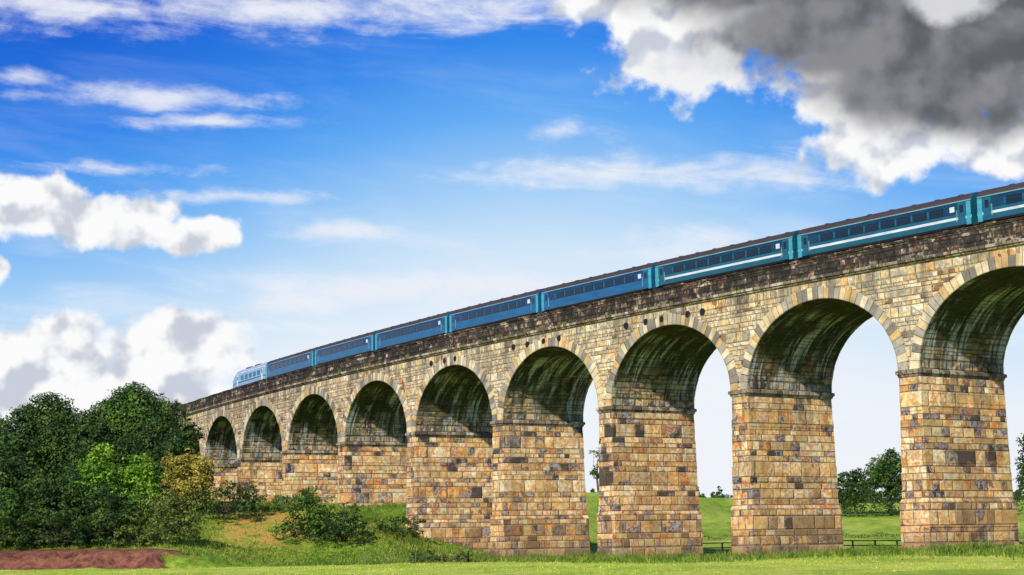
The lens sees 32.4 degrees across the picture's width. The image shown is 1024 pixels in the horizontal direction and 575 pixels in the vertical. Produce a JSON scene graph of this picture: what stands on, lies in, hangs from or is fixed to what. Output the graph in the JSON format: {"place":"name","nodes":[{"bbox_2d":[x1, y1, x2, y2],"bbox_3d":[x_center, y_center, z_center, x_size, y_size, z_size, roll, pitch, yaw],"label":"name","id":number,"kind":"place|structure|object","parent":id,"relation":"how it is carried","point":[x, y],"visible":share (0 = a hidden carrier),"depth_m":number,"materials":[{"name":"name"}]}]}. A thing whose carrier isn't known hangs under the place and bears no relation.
{"place":"outdoors","nodes":[
{"label":"outdoors","id":0,"kind":"place"},
{"bbox_2d":[0,492,1023,574],"bbox_3d":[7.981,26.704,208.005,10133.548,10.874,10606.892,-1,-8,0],"label":"ground","id":1,"kind":"structure","parent":0,"point":[716,517],"depth_m":186.00,"materials":[{"name":"green plant"}]},
{"bbox_2d":[0,415,24,447],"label":"broadleaf tree","id":2,"kind":"object","parent":1,"relation":"on","point":[3,420],"visible":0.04,"depth_m":257.21,"materials":[{"name":"green plant"}]},
{"bbox_2d":[0,485,44,549],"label":"shrub","id":3,"kind":"object","parent":1,"relation":"on","point":[8,524],"visible":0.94,"depth_m":192.27,"materials":[{"name":"green plant"}]},
{"bbox_2d":[0,422,50,499],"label":"broadleaf tree","id":4,"kind":"object","parent":1,"relation":"on","point":[11,445],"visible":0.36,"depth_m":239.97,"materials":[{"name":"green plant"}]},
{"bbox_2d":[0,453,57,543],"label":"shrub","id":5,"kind":"object","parent":1,"relation":"on","point":[12,477],"visible":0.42,"depth_m":200.00,"materials":[{"name":"green plant"}]},
{"bbox_2d":[5,390,79,505],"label":"broadleaf tree","id":6,"kind":"object","parent":1,"relation":"on","point":[36,415],"visible":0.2,"depth_m":258.84,"materials":[{"name":"green plant"}]},
{"bbox_2d":[14,504,96,548],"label":"shrub","id":7,"kind":"object","parent":1,"relation":"on","point":[56,538],"visible":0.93,"depth_m":192.57,"materials":[{"name":"green plant"}]},
{"bbox_2d":[13,465,104,547],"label":"shrub","id":8,"kind":"object","parent":1,"relation":"on","point":[54,499],"visible":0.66,"depth_m":196.86,"materials":[{"name":"green plant"}]},
{"bbox_2d":[28,407,117,494],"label":"broadleaf tree","id":9,"kind":"object","parent":1,"relation":"on","point":[57,448],"visible":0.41,"depth_m":243.08,"materials":[{"name":"green plant"}]},
{"bbox_2d":[72,442,126,527],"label":"shrub","id":10,"kind":"object","parent":1,"relation":"on","point":[90,475],"visible":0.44,"depth_m":209.85,"materials":[{"name":"green plant"}]},
{"bbox_2d":[63,481,150,546],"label":"shrub","id":11,"kind":"object","parent":1,"relation":"on","point":[104,507],"visible":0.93,"depth_m":194.26,"materials":[{"name":"green plant"}]},
{"bbox_2d":[64,434,149,497],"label":"broadleaf tree","id":12,"kind":"object","parent":1,"relation":"on","point":[127,449],"visible":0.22,"depth_m":234.07,"materials":[{"name":"green plant"}]},
{"bbox_2d":[81,381,181,465],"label":"broadleaf tree","id":13,"kind":"object","parent":1,"relation":"on","point":[126,408],"visible":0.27,"depth_m":260.02,"materials":[{"name":"green plant"}]},
{"bbox_2d":[111,525,156,546],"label":"shrub","id":14,"kind":"object","parent":1,"relation":"on","point":[123,540],"visible":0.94,"depth_m":192.41,"materials":[{"name":"green plant"}]},
{"bbox_2d":[110,453,164,525],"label":"shrub","id":15,"kind":"object","parent":1,"relation":"on","point":[139,472],"visible":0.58,"depth_m":211.24,"materials":[{"name":"green plant"}]},
{"bbox_2d":[122,415,190,503],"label":"broadleaf tree","id":16,"kind":"object","parent":1,"relation":"on","point":[152,433],"visible":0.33,"depth_m":242.89,"materials":[{"name":"green plant"}]},
{"bbox_2d":[128,434,203,506],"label":"broadleaf tree","id":17,"kind":"object","parent":1,"relation":"on","point":[167,447],"visible":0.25,"depth_m":227.06,"materials":[{"name":"green plant"}]},
{"bbox_2d":[128,489,205,543],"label":"shrub","id":18,"kind":"object","parent":1,"relation":"on","point":[168,526],"visible":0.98,"depth_m":194.65,"materials":[{"name":"green plant"}]},
{"bbox_2d":[138,397,204,453],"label":"broadleaf tree","id":19,"kind":"object","parent":1,"relation":"on","point":[189,433],"visible":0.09,"depth_m":260.97,"materials":[{"name":"green plant"}]},
{"bbox_2d":[153,447,225,512],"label":"shrub","id":20,"kind":"object","parent":1,"relation":"on","point":[200,472],"visible":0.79,"depth_m":219.58,"materials":[{"name":"yellow plant"}]},
{"bbox_2d":[186,480,261,520],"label":"shrub","id":21,"kind":"object","parent":1,"relation":"on","point":[235,503],"visible":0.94,"depth_m":214.98,"materials":[{"name":"green plant"}]},
{"bbox_2d":[239,494,285,512],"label":"shrub","id":22,"kind":"object","parent":1,"relation":"on","point":[267,508],"visible":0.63,"depth_m":222.14,"materials":[{"name":"green plant"}]},
{"bbox_2d":[269,484,342,540],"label":"shrub","id":23,"kind":"object","parent":1,"relation":"on","point":[311,518],"visible":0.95,"depth_m":204.61,"materials":[{"name":"green plant"}]},
{"bbox_2d":[306,502,375,543],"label":"shrub","id":24,"kind":"object","parent":1,"relation":"on","point":[344,531],"visible":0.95,"depth_m":202.20,"materials":[{"name":"green plant"}]},
{"bbox_2d":[372,514,425,534],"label":"shrub","id":25,"kind":"object","parent":1,"relation":"on","point":[394,524],"visible":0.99,"depth_m":210.07,"materials":[{"name":"green plant"}]},
{"bbox_2d":[409,548,447,563],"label":"shrub","id":26,"kind":"object","parent":1,"relation":"on","point":[429,555],"visible":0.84,"depth_m":189.25,"materials":[{"name":"green plant"}]},
{"bbox_2d":[363,549,546,564],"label":"wire fence","id":27,"kind":"object","parent":1,"relation":"on","point":[415,556],"visible":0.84,"depth_m":182.23,"materials":[{"name":"brown wood"}]},
{"bbox_2d":[445,551,475,561],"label":"shrub","id":28,"kind":"object","parent":1,"relation":"on","point":[458,557],"visible":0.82,"depth_m":186.66,"materials":[{"name":"green plant"}]},
{"bbox_2d":[0,543,1023,574],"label":"field grass","id":29,"kind":"structure","parent":1,"relation":"on","point":[502,564],"depth_m":127.40,"materials":[{"name":"green plant"}]},
{"bbox_2d":[589,448,598,491],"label":"broadleaf tree","id":30,"kind":"object","parent":1,"relation":"on","point":[594,471],"visible":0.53,"depth_m":310.40,"materials":[{"name":"green plant"}]},
{"bbox_2d":[167,216,1023,557],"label":"stone viaduct","id":31,"kind":"object","parent":1,"relation":"on","point":[475,444],"visible":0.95,"depth_m":181.75,"materials":[{"name":"stone"}]},
{"bbox_2d":[233,362,267,387],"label":"locomotive","id":32,"kind":"object","parent":31,"relation":"on","point":[252,374],"visible":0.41,"depth_m":276.70,"materials":[{"name":"teal paint"}]},
{"bbox_2d":[266,347,316,378],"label":"railway coach","id":33,"kind":"object","parent":31,"relation":"on","point":[291,363],"visible":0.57,"depth_m":259.93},
{"bbox_2d":[315,330,377,365],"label":"railway coach","id":34,"kind":"object","parent":31,"relation":"on","point":[347,348],"visible":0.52,"depth_m":241.63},
{"bbox_2d":[375,311,451,350],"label":"railway coach","id":35,"kind":"object","parent":31,"relation":"on","point":[421,329],"visible":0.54,"depth_m":223.71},
{"bbox_2d":[449,288,543,332],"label":"railway coach","id":36,"kind":"object","parent":31,"relation":"on","point":[502,309],"visible":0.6,"depth_m":205.96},
{"bbox_2d":[541,262,658,311],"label":"railway coach","id":37,"kind":"object","parent":31,"relation":"on","point":[619,283],"visible":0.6,"depth_m":188.46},
{"bbox_2d":[304,254,920,380],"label":"wall weeds","id":38,"kind":"object","parent":31,"relation":"on","point":[732,289],"depth_m":182.42,"materials":[{"name":"green plant"}]},
{"bbox_2d":[655,230,803,287],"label":"railway coach","id":39,"kind":"object","parent":31,"relation":"on","point":[753,254],"visible":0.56,"depth_m":171.29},
{"bbox_2d":[797,192,979,259],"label":"railway coach","id":40,"kind":"object","parent":31,"relation":"on","point":[934,216],"visible":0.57,"depth_m":154.39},
{"bbox_2d":[977,182,1023,223],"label":"railway coach","id":41,"kind":"object","parent":31,"relation":"on","point":[1001,203],"visible":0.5,"depth_m":144.88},
{"bbox_2d":[277,513,1023,564],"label":"long grass","id":42,"kind":"structure","parent":1,"relation":"on","point":[982,549],"depth_m":159.55,"materials":[{"name":"green plant"}]},
{"bbox_2d":[590,486,1023,502],"bbox_3d":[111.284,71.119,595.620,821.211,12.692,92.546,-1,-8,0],"label":"distant trees","id":43,"kind":"object","parent":1,"relation":"on","point":[717,494],"visible":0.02,"depth_m":597.84,"materials":[{"name":"green plant"}]},
{"bbox_2d":[837,467,875,513],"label":"broadleaf tree","id":44,"kind":"object","parent":1,"relation":"on","point":[850,485],"visible":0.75,"depth_m":326.71,"materials":[{"name":"green plant"}]},
{"bbox_2d":[699,494,1022,503],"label":"hedgerow","id":45,"kind":"object","parent":1,"relation":"on","point":[725,496],"visible":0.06,"depth_m":396.92,"materials":[{"name":"green plant"}]},
{"bbox_2d":[703,537,1023,553],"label":"post and rail fence","id":46,"kind":"object","parent":1,"relation":"on","point":[722,547],"visible":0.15,"depth_m":197.40,"materials":[{"name":"brown wood"}]},
{"bbox_2d":[703,531,1023,539],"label":"hedgerow","id":47,"kind":"object","parent":1,"relation":"on","point":[851,536],"visible":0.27,"depth_m":255.18,"materials":[{"name":"green plant"}]},
{"bbox_2d":[863,447,901,514],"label":"broadleaf tree","id":48,"kind":"object","parent":1,"relation":"on","point":[887,477],"visible":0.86,"depth_m":321.59,"materials":[{"name":"green plant"}]},
{"bbox_2d":[838,481,1023,516],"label":"hedgerow","id":49,"kind":"object","parent":1,"relation":"on","point":[845,508],"visible":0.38,"depth_m":317.67,"materials":[{"name":"green plant"}]},
{"bbox_2d":[1013,433,1023,488],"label":"broadleaf tree","id":50,"kind":"object","parent":1,"relation":"on","point":[1021,472],"visible":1,"depth_m":298.87,"materials":[{"name":"green plant"}]},
{"bbox_2d":[0,0,1023,497],"label":"sky","id":51,"kind":"structure","parent":0,"point":[195,194],"materials":[{"name":"blue"}]}
]}

